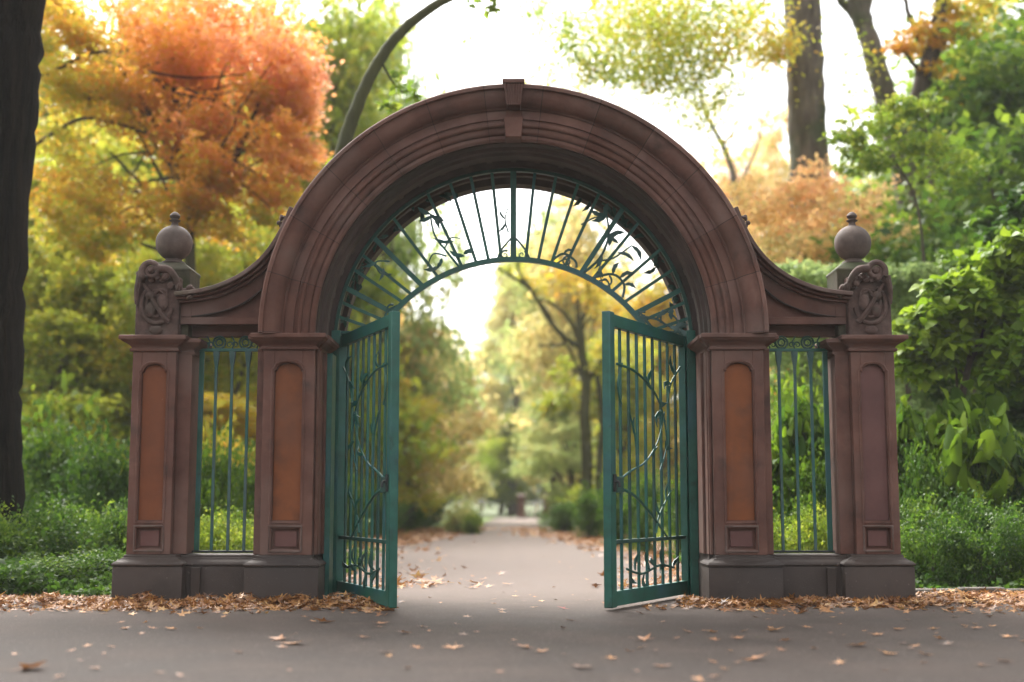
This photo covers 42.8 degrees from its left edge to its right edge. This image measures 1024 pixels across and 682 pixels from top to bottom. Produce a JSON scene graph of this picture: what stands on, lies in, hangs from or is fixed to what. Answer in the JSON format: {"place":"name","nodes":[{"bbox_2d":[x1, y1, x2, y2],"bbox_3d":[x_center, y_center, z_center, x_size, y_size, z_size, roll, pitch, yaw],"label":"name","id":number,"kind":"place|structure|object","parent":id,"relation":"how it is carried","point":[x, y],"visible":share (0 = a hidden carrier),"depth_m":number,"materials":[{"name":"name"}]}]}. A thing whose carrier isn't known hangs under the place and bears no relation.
{"place":"outdoors","nodes":[
{"label":"outdoors","id":0,"kind":"place"},
{"bbox_2d":[363,518,492,528],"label":"lawn","id":1,"kind":"structure","parent":0,"point":[441,525],"depth_m":57.77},
{"bbox_2d":[98,0,246,246],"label":"tree","id":2,"kind":"object","parent":1,"relation":"on","point":[148,163],"visible":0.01,"depth_m":49.87,"materials":[{"name":"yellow plant"}]},
{"bbox_2d":[316,5,439,318],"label":"tree","id":3,"kind":"object","parent":1,"relation":"on","point":[397,250],"visible":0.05,"depth_m":51.29,"materials":[{"name":"green plant"}]},
{"bbox_2d":[358,330,465,501],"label":"tree","id":4,"kind":"object","parent":1,"relation":"on","point":[445,495],"depth_m":51.40,"materials":[{"name":"green plant"}]},
{"bbox_2d":[349,0,485,493],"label":"tree","id":5,"kind":"object","parent":1,"relation":"on","point":[425,325],"visible":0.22,"depth_m":48.34,"materials":[{"name":"green plant"}]},
{"bbox_2d":[358,300,497,475],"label":"tree","id":6,"kind":"object","parent":1,"relation":"on","point":[402,317],"visible":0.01,"depth_m":60.30,"materials":[{"name":"green plant"}]},
{"bbox_2d":[411,497,448,527],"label":"shrub","id":7,"kind":"object","parent":1,"relation":"on","point":[436,514],"visible":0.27,"depth_m":46.49,"materials":[{"name":"green plant"}]},
{"bbox_2d":[359,322,505,526],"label":"tree","id":8,"kind":"object","parent":1,"relation":"on","point":[448,476],"visible":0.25,"depth_m":47.35,"materials":[{"name":"green plant"}]},
{"bbox_2d":[376,334,518,523],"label":"tree","id":9,"kind":"object","parent":1,"relation":"on","point":[481,488],"visible":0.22,"depth_m":56.66,"materials":[{"name":"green plant"}]},
{"bbox_2d":[435,406,495,519],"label":"tree","id":10,"kind":"object","parent":1,"relation":"on","point":[454,493],"visible":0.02,"depth_m":65.72,"materials":[{"name":"green plant"}]},
{"bbox_2d":[3,504,1000,598],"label":"ground","id":11,"kind":"structure","parent":0,"point":[490,513],"depth_m":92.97,"materials":[{"name":"brown soil"}]},
{"bbox_2d":[0,0,45,556],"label":"old tree","id":12,"kind":"object","parent":11,"relation":"on","point":[22,52],"visible":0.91,"depth_m":17.10,"materials":[{"name":"brown plant"}]},
{"bbox_2d":[0,500,63,557],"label":"shrub","id":13,"kind":"object","parent":11,"relation":"on","point":[3,522],"visible":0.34,"depth_m":15.76,"materials":[{"name":"green plant"}]},
{"bbox_2d":[0,553,83,593],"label":"shrub","id":14,"kind":"object","parent":11,"relation":"on","point":[52,569],"visible":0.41,"depth_m":14.18,"materials":[{"name":"green plant"}]},
{"bbox_2d":[0,547,117,585],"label":"shrub","id":15,"kind":"object","parent":11,"relation":"on","point":[97,563],"visible":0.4,"depth_m":14.40,"materials":[{"name":"green plant"}]},
{"bbox_2d":[0,503,126,562],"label":"shrub","id":16,"kind":"object","parent":11,"relation":"on","point":[56,541],"visible":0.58,"depth_m":15.71,"materials":[{"name":"green plant"}]},
{"bbox_2d":[22,397,106,544],"bbox_3d":[-7.815,2.407,22.025,2.581,2.890,2.481,-2,-7,20],"label":"shrub","id":17,"kind":"object","parent":11,"relation":"on","point":[37,459],"visible":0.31,"depth_m":21.57,"materials":[{"name":"green plant"}]},
{"bbox_2d":[7,484,127,555],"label":"shrub","id":18,"kind":"object","parent":11,"relation":"on","point":[77,515],"visible":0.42,"depth_m":16.25,"materials":[{"name":"green plant"}]},
{"bbox_2d":[21,369,128,531],"bbox_3d":[-9.508,2.671,27.745,3.956,4.057,4.002,-1,-7,9],"label":"shrub","id":19,"kind":"object","parent":11,"relation":"on","point":[77,420],"visible":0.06,"depth_m":27.18,"materials":[{"name":"green plant"}]},
{"bbox_2d":[21,307,132,514],"bbox_3d":[-9.966,1.982,30.001,4.744,5.459,5.847,-2,-7,15],"label":"shrub","id":20,"kind":"object","parent":11,"relation":"on","point":[56,329],"visible":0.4,"depth_m":29.51,"materials":[{"name":"green plant"}]},
{"bbox_2d":[41,417,129,527],"bbox_3d":[-6.062,2.367,19.959,2.114,2.414,2.200,3,-8,-24],"label":"shrub","id":21,"kind":"object","parent":11,"relation":"on","point":[110,482],"visible":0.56,"depth_m":19.60,"materials":[{"name":"green plant"}]},
{"bbox_2d":[19,211,156,428],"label":"weeping tree","id":22,"kind":"object","parent":11,"relation":"on","point":[77,268],"visible":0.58,"depth_m":30.49,"materials":[{"name":"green plant"}]},
{"bbox_2d":[56,541,125,578],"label":"shrub","id":23,"kind":"object","parent":11,"relation":"on","point":[118,555],"visible":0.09,"depth_m":15.03,"materials":[{"name":"green plant"}]},
{"bbox_2d":[20,136,164,516],"bbox_3d":[-12.036,-0.119,32.664,6.654,10.376,7.890,4,-8,-28],"label":"tree","id":24,"kind":"object","parent":11,"relation":"on","point":[35,183],"visible":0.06,"depth_m":31.91,"materials":[{"name":"yellow plant"}]},
{"bbox_2d":[27,108,176,417],"bbox_3d":[-13.485,-0.607,35.969,9.788,12.202,12.065,6,-9,-40],"label":"tree","id":25,"kind":"object","parent":11,"relation":"on","point":[103,145],"visible":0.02,"depth_m":37.18,"materials":[{"name":"yellow plant"}]},
{"bbox_2d":[39,26,180,261],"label":"tree","id":26,"kind":"object","parent":11,"relation":"on","point":[47,114],"visible":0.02,"depth_m":43.11,"materials":[{"name":"yellow plant"}]},
{"bbox_2d":[19,285,256,450],"bbox_3d":[-10.299,1.799,35.733,9.562,7.253,7.757,0,-7,0],"label":"tree","id":27,"kind":"object","parent":11,"relation":"on","point":[205,386],"visible":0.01,"depth_m":36.55,"materials":[{"name":"green plant"}]},
{"bbox_2d":[85,502,203,556],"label":"shrub","id":28,"kind":"object","parent":11,"relation":"on","point":[114,526],"visible":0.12,"depth_m":16.32,"materials":[{"name":"green plant"}]},
{"bbox_2d":[75,271,256,458],"bbox_3d":[-8.920,1.789,34.224,7.959,6.900,6.457,3,-8,-26],"label":"tree","id":29,"kind":"object","parent":11,"relation":"on","point":[252,395],"visible":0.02,"depth_m":33.64,"materials":[{"name":"green plant"}]},
{"bbox_2d":[28,0,343,273],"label":"maple tree","id":30,"kind":"object","parent":11,"relation":"on","point":[202,154],"visible":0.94,"depth_m":26.73,"materials":[{"name":"orange plant"}]},
{"bbox_2d":[157,189,277,447],"bbox_3d":[-6.573,0.596,33.511,4.635,9.239,6.210,0,-7,0],"label":"weeping tree","id":31,"kind":"object","parent":11,"relation":"on","point":[210,262],"visible":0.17,"depth_m":33.07,"materials":[{"name":"yellow plant"}]},
{"bbox_2d":[199,498,252,549],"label":"shrub","id":32,"kind":"object","parent":11,"relation":"on","point":[206,523],"visible":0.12,"depth_m":17.10,"materials":[{"name":"green plant"}]},
{"bbox_2d":[200,507,253,549],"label":"shrub","id":33,"kind":"object","parent":11,"relation":"on","point":[235,542],"visible":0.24,"depth_m":16.78,"materials":[{"name":"green plant"}]},
{"bbox_2d":[200,425,254,549],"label":"shrub","id":34,"kind":"object","parent":11,"relation":"on","point":[221,479],"visible":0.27,"depth_m":20.83,"materials":[{"name":"green plant"}]},
{"bbox_2d":[202,399,255,520],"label":"shrub","id":35,"kind":"object","parent":11,"relation":"on","point":[208,432],"visible":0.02,"depth_m":26.55,"materials":[{"name":"green plant"}]},
{"bbox_2d":[202,391,256,464],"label":"tree","id":36,"kind":"object","parent":11,"relation":"on","point":[239,408],"visible":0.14,"depth_m":29.78,"materials":[{"name":"yellow plant"}]},
{"bbox_2d":[162,158,306,462],"bbox_3d":[-8.497,0.236,40.710,7.381,11.647,6.225,-5,-9,35],"label":"tree","id":37,"kind":"object","parent":11,"relation":"on","point":[253,377],"visible":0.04,"depth_m":39.33,"materials":[{"name":"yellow plant"}]},
{"bbox_2d":[216,440,255,530],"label":"shrub","id":38,"kind":"object","parent":11,"relation":"on","point":[251,488],"visible":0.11,"depth_m":22.67,"materials":[{"name":"green plant"}]},
{"bbox_2d":[231,0,459,487],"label":"tree","id":39,"kind":"object","parent":11,"relation":"on","point":[348,77],"visible":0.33,"depth_m":40.70,"materials":[{"name":"green plant"}]},
{"bbox_2d":[347,461,380,547],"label":"shrub","id":40,"kind":"object","parent":11,"relation":"on","point":[358,513],"visible":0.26,"depth_m":27.67,"materials":[{"name":"green plant"}]},
{"bbox_2d":[363,476,409,536],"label":"shrub","id":41,"kind":"object","parent":11,"relation":"on","point":[401,510],"visible":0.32,"depth_m":35.53,"materials":[{"name":"green plant"}]},
{"bbox_2d":[348,375,467,528],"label":"tree","id":42,"kind":"object","parent":11,"relation":"on","point":[422,415],"visible":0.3,"depth_m":41.51,"materials":[{"name":"green plant"}]},
{"bbox_2d":[325,0,501,164],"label":"leaning tree","id":43,"kind":"object","parent":11,"relation":"on","point":[356,108],"visible":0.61,"depth_m":20.60,"materials":[{"name":"brown plant"}]},
{"bbox_2d":[399,500,434,530],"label":"shrub","id":44,"kind":"object","parent":11,"relation":"on","point":[410,515],"visible":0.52,"depth_m":42.38,"materials":[{"name":"green plant"}]},
{"bbox_2d":[436,493,481,533],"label":"shrub","id":45,"kind":"object","parent":11,"relation":"on","point":[458,518],"visible":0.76,"depth_m":39.56,"materials":[{"name":"green plant"}]},
{"bbox_2d":[461,508,484,533],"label":"shrub","id":46,"kind":"object","parent":11,"relation":"on","point":[472,524],"visible":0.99,"depth_m":38.57,"materials":[{"name":"green plant"}]},
{"bbox_2d":[467,242,533,514],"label":"tree","id":47,"kind":"object","parent":11,"relation":"on","point":[501,314],"visible":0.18,"depth_m":91.82,"materials":[{"name":"yellow plant"}]},
{"bbox_2d":[465,334,539,513],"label":"tree","id":48,"kind":"object","parent":11,"relation":"on","point":[500,509],"visible":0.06,"depth_m":95.04,"materials":[{"name":"green plant"}]},
{"bbox_2d":[455,410,550,515],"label":"tree","id":49,"kind":"object","parent":11,"relation":"on","point":[506,493],"visible":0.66,"depth_m":85.24,"materials":[{"name":"green plant"}]},
{"bbox_2d":[0,520,1023,596],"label":"ground cover","id":50,"kind":"object","parent":11,"relation":"on","point":[99,586],"visible":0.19,"depth_m":13.93,"materials":[{"name":"green plant"}]},
{"bbox_2d":[474,303,557,514],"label":"tree","id":51,"kind":"object","parent":11,"relation":"on","point":[504,379],"visible":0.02,"depth_m":90.17,"materials":[{"name":"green plant"}]},
{"bbox_2d":[482,194,599,522],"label":"tree","id":52,"kind":"object","parent":11,"relation":"on","point":[555,219],"visible":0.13,"depth_m":58.40,"materials":[{"name":"yellow plant"}]},
{"bbox_2d":[534,496,583,532],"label":"shrub","id":53,"kind":"object","parent":11,"relation":"on","point":[564,523],"visible":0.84,"depth_m":39.55,"materials":[{"name":"green plant"}]},
{"bbox_2d":[504,383,626,525],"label":"tree","id":54,"kind":"object","parent":11,"relation":"on","point":[569,463],"visible":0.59,"depth_m":49.04,"materials":[{"name":"green plant"}]},
{"bbox_2d":[495,243,644,530],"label":"twisted tree","id":55,"kind":"object","parent":11,"relation":"on","point":[586,408],"visible":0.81,"depth_m":42.29,"materials":[{"name":"yellow plant"}]},
{"bbox_2d":[562,481,603,537],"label":"shrub","id":56,"kind":"object","parent":11,"relation":"on","point":[586,506],"visible":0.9,"depth_m":33.58,"materials":[{"name":"green plant"}]},
{"bbox_2d":[496,196,673,519],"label":"tree","id":57,"kind":"object","parent":11,"relation":"on","point":[535,355],"visible":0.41,"depth_m":53.87,"materials":[{"name":"yellow plant"}]},
{"bbox_2d":[493,287,678,495],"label":"tree","id":58,"kind":"object","parent":11,"relation":"on","point":[628,289],"depth_m":85.97,"materials":[{"name":"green plant"}]},
{"bbox_2d":[505,247,672,522],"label":"tree","id":59,"kind":"object","parent":11,"relation":"on","point":[523,422],"visible":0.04,"depth_m":60.04,"materials":[{"name":"yellow plant"}]},
{"bbox_2d":[587,473,635,546],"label":"shrub","id":60,"kind":"object","parent":11,"relation":"on","point":[625,522],"visible":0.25,"depth_m":27.64,"materials":[{"name":"green plant"}]},
{"bbox_2d":[556,329,678,504],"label":"tree","id":61,"kind":"object","parent":11,"relation":"on","point":[624,417],"visible":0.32,"depth_m":43.34,"materials":[{"name":"yellow plant"}]},
{"bbox_2d":[585,263,679,521],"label":"tree","id":62,"kind":"object","parent":11,"relation":"on","point":[659,287],"visible":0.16,"depth_m":49.85,"materials":[{"name":"yellow plant"}]},
{"bbox_2d":[616,459,671,552],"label":"shrub","id":63,"kind":"object","parent":11,"relation":"on","point":[642,519],"visible":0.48,"depth_m":24.71,"materials":[{"name":"green plant"}]},
{"bbox_2d":[657,464,680,558],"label":"shrub","id":64,"kind":"object","parent":11,"relation":"on","point":[673,527],"visible":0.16,"depth_m":21.76,"materials":[{"name":"green plant"}]},
{"bbox_2d":[454,0,903,403],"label":"tall trunk tree","id":65,"kind":"object","parent":11,"relation":"on","point":[799,48],"visible":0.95,"depth_m":29.80,"materials":[{"name":"grey plant"}]},
{"bbox_2d":[673,61,784,208],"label":"bare pale tree","id":66,"kind":"object","parent":11,"relation":"on","point":[732,171],"visible":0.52,"depth_m":59.48,"materials":[{"name":"grey plant"}]},
{"bbox_2d":[677,138,789,440],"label":"tree","id":67,"kind":"object","parent":11,"relation":"on","point":[724,177],"visible":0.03,"depth_m":66.92,"materials":[{"name":"yellow plant"}]},
{"bbox_2d":[678,96,835,432],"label":"tree","id":68,"kind":"object","parent":11,"relation":"on","point":[769,139],"visible":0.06,"depth_m":71.09,"materials":[{"name":"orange plant"}]},
{"bbox_2d":[770,353,823,441],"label":"shrub","id":69,"kind":"object","parent":11,"relation":"on","point":[786,396],"visible":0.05,"depth_m":20.10,"materials":[{"name":"green plant"}]},
{"bbox_2d":[771,385,826,545],"bbox_3d":[3.973,2.060,17.439,1.687,2.968,1.212,2,-7,-17],"label":"broadleaf shrub","id":70,"kind":"object","parent":11,"relation":"on","point":[788,427],"visible":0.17,"depth_m":17.29,"materials":[{"name":"green plant"}]},
{"bbox_2d":[772,436,825,548],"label":"shrub","id":71,"kind":"object","parent":11,"relation":"on","point":[804,489],"visible":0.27,"depth_m":16.74,"materials":[{"name":"green plant"}]},
{"bbox_2d":[773,499,827,549],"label":"shrub","id":72,"kind":"object","parent":11,"relation":"on","point":[788,534],"visible":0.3,"depth_m":15.74,"materials":[{"name":"green plant"}]},
{"bbox_2d":[768,257,834,439],"bbox_3d":[4.699,1.229,22.544,2.160,5.325,2.571,0,-7,0],"label":"hedge shrub","id":73,"kind":"object","parent":11,"relation":"on","point":[808,274],"visible":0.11,"depth_m":22.09,"materials":[{"name":"green plant"}]},
{"bbox_2d":[780,488,827,549],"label":"shrub","id":74,"kind":"object","parent":11,"relation":"on","point":[820,520],"visible":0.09,"depth_m":15.92,"materials":[{"name":"green plant"}]},
{"bbox_2d":[722,152,929,405],"bbox_3d":[6.677,0.307,28.599,4.455,8.620,5.687,0,-7,0],"label":"orange tree","id":75,"kind":"object","parent":11,"relation":"on","point":[780,238],"visible":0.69,"depth_m":28.00,"materials":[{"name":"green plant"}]},
{"bbox_2d":[784,144,867,235],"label":"tree","id":76,"kind":"object","parent":11,"relation":"on","point":[833,160],"visible":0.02,"depth_m":60.66,"materials":[{"name":"orange plant"}]},
{"bbox_2d":[770,142,893,373],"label":"tree","id":77,"kind":"object","parent":11,"relation":"on","point":[858,185],"depth_m":53.97,"materials":[{"name":"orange plant"}]},
{"bbox_2d":[783,258,909,417],"bbox_3d":[5.650,1.218,22.557,2.264,5.348,2.325,0,-7,0],"label":"hedge shrub","id":78,"kind":"object","parent":11,"relation":"on","point":[817,355],"visible":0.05,"depth_m":22.19,"materials":[{"name":"green plant"}]},
{"bbox_2d":[836,0,923,409],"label":"forked tree","id":79,"kind":"object","parent":11,"relation":"on","point":[856,11],"visible":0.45,"depth_m":31.86,"materials":[{"name":"brown plant"}]},
{"bbox_2d":[770,0,1023,403],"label":"tree","id":80,"kind":"object","parent":11,"relation":"on","point":[909,85],"depth_m":34.53,"materials":[{"name":"orange plant"}]},
{"bbox_2d":[817,90,996,417],"bbox_3d":[7.160,-0.310,23.184,3.168,8.534,1.460,0,-7,0],"label":"green bough tree","id":81,"kind":"object","parent":11,"relation":"on","point":[910,107],"visible":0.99,"depth_m":23.51,"materials":[{"name":"green plant"}]},
{"bbox_2d":[802,0,1023,433],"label":"tree","id":82,"kind":"object","parent":11,"relation":"on","point":[992,101],"visible":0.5,"depth_m":27.25,"materials":[{"name":"green plant"}]},
{"bbox_2d":[896,393,942,496],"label":"broadleaf shrub","id":83,"kind":"object","parent":11,"relation":"on","point":[908,420],"visible":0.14,"depth_m":17.03,"materials":[{"name":"green plant"}]},
{"bbox_2d":[899,477,950,552],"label":"shrub","id":84,"kind":"object","parent":11,"relation":"on","point":[907,502],"visible":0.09,"depth_m":15.56,"materials":[{"name":"green plant"}]},
{"bbox_2d":[887,257,966,424],"bbox_3d":[6.865,1.280,22.704,2.375,5.262,2.477,0,-7,0],"label":"hedge shrub","id":85,"kind":"object","parent":11,"relation":"on","point":[906,279],"visible":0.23,"depth_m":22.25,"materials":[{"name":"green plant"}]},
{"bbox_2d":[898,420,974,513],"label":"shrub","id":86,"kind":"object","parent":11,"relation":"on","point":[922,480],"visible":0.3,"depth_m":16.12,"materials":[{"name":"green plant"}]},
{"bbox_2d":[900,505,973,585],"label":"shrub","id":87,"kind":"object","parent":11,"relation":"on","point":[933,540],"visible":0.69,"depth_m":14.44,"materials":[{"name":"green plant"}]},
{"bbox_2d":[873,0,1023,409],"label":"golden tree","id":88,"kind":"object","parent":11,"relation":"on","point":[934,46],"visible":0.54,"depth_m":29.80,"materials":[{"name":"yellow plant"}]},
{"bbox_2d":[900,481,1001,561],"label":"shrub","id":89,"kind":"object","parent":11,"relation":"on","point":[960,517],"visible":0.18,"depth_m":15.09,"materials":[{"name":"green plant"}]},
{"bbox_2d":[892,225,1023,403],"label":"tall shrub","id":90,"kind":"object","parent":11,"relation":"on","point":[966,323],"visible":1,"depth_m":17.25,"materials":[{"name":"green plant"}]},
{"bbox_2d":[894,182,1023,432],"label":"tall shrub","id":91,"kind":"object","parent":11,"relation":"on","point":[986,225],"visible":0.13,"depth_m":19.34,"materials":[{"name":"green plant"}]},
{"bbox_2d":[919,380,1023,514],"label":"broadleaf shrub","id":92,"kind":"object","parent":11,"relation":"on","point":[958,418],"visible":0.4,"depth_m":16.21,"materials":[{"name":"green plant"}]},
{"bbox_2d":[931,508,1023,586],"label":"shrub","id":93,"kind":"object","parent":11,"relation":"on","point":[970,564],"visible":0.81,"depth_m":14.23,"materials":[{"name":"green plant"}]},
{"bbox_2d":[937,485,1023,572],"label":"shrub","id":94,"kind":"object","parent":11,"relation":"on","point":[963,503],"visible":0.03,"depth_m":15.54,"materials":[{"name":"green plant"}]},
{"bbox_2d":[957,587,1005,597],"bbox_3d":[4.870,2.617,13.543,0.470,0.125,0.160,0,-7,0],"label":"edging stone","id":95,"kind":"object","parent":11,"relation":"on","point":[978,589],"visible":0.41,"depth_m":13.47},
{"bbox_2d":[958,408,1023,515],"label":"shrub","id":96,"kind":"object","parent":11,"relation":"on","point":[975,470],"visible":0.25,"depth_m":16.10,"materials":[{"name":"green plant"}]},
{"bbox_2d":[964,497,1023,582],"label":"shrub","id":97,"kind":"object","parent":11,"relation":"on","point":[1013,517],"visible":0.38,"depth_m":14.32,"materials":[{"name":"green plant"}]},
{"bbox_2d":[0,590,1023,681],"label":"road","id":98,"kind":"structure","parent":0,"point":[595,635],"depth_m":9.15,"materials":[{"name":"asphalt"}]},
{"bbox_2d":[0,590,399,617],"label":"leaf pile","id":99,"kind":"object","parent":98,"relation":"on","point":[242,602],"visible":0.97,"depth_m":12.31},
{"bbox_2d":[111,79,915,603],"bbox_3d":[0.015,0.063,13.819,7.946,5.222,1.950,0,-7,0],"label":"stone gateway","id":100,"kind":"object","parent":98,"relation":"on","point":[741,303],"visible":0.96,"depth_m":13.23,"materials":[{"name":"brown stone"}]},
{"bbox_2d":[336,311,399,607],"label":"iron gate","id":101,"kind":"structure","parent":100,"relation":"attached to","point":[385,595],"depth_m":12.72,"materials":[{"name":"metal"}]},
{"bbox_2d":[602,311,689,607],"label":"iron gate","id":102,"kind":"structure","parent":100,"relation":"attached to","point":[613,485],"depth_m":12.77,"materials":[{"name":"metal"}]},
{"bbox_2d":[642,587,1023,614],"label":"leaf pile","id":103,"kind":"object","parent":98,"relation":"on","point":[938,599],"visible":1,"depth_m":12.38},
{"bbox_2d":[346,518,681,589],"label":"path","id":104,"kind":"structure","parent":0,"point":[491,554],"depth_m":20.75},
{"bbox_2d":[346,526,681,588],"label":"leaf litter","id":105,"kind":"object","parent":104,"relation":"on","point":[417,535],"visible":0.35,"depth_m":29.55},
{"bbox_2d":[516,494,526,517],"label":"stone pillar","id":106,"kind":"structure","parent":104,"relation":"on","point":[521,505],"depth_m":75.17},
{"bbox_2d":[44,0,1023,503],"label":"sky","id":107,"kind":"structure","parent":0,"point":[443,29],"materials":[{"name":"white"}]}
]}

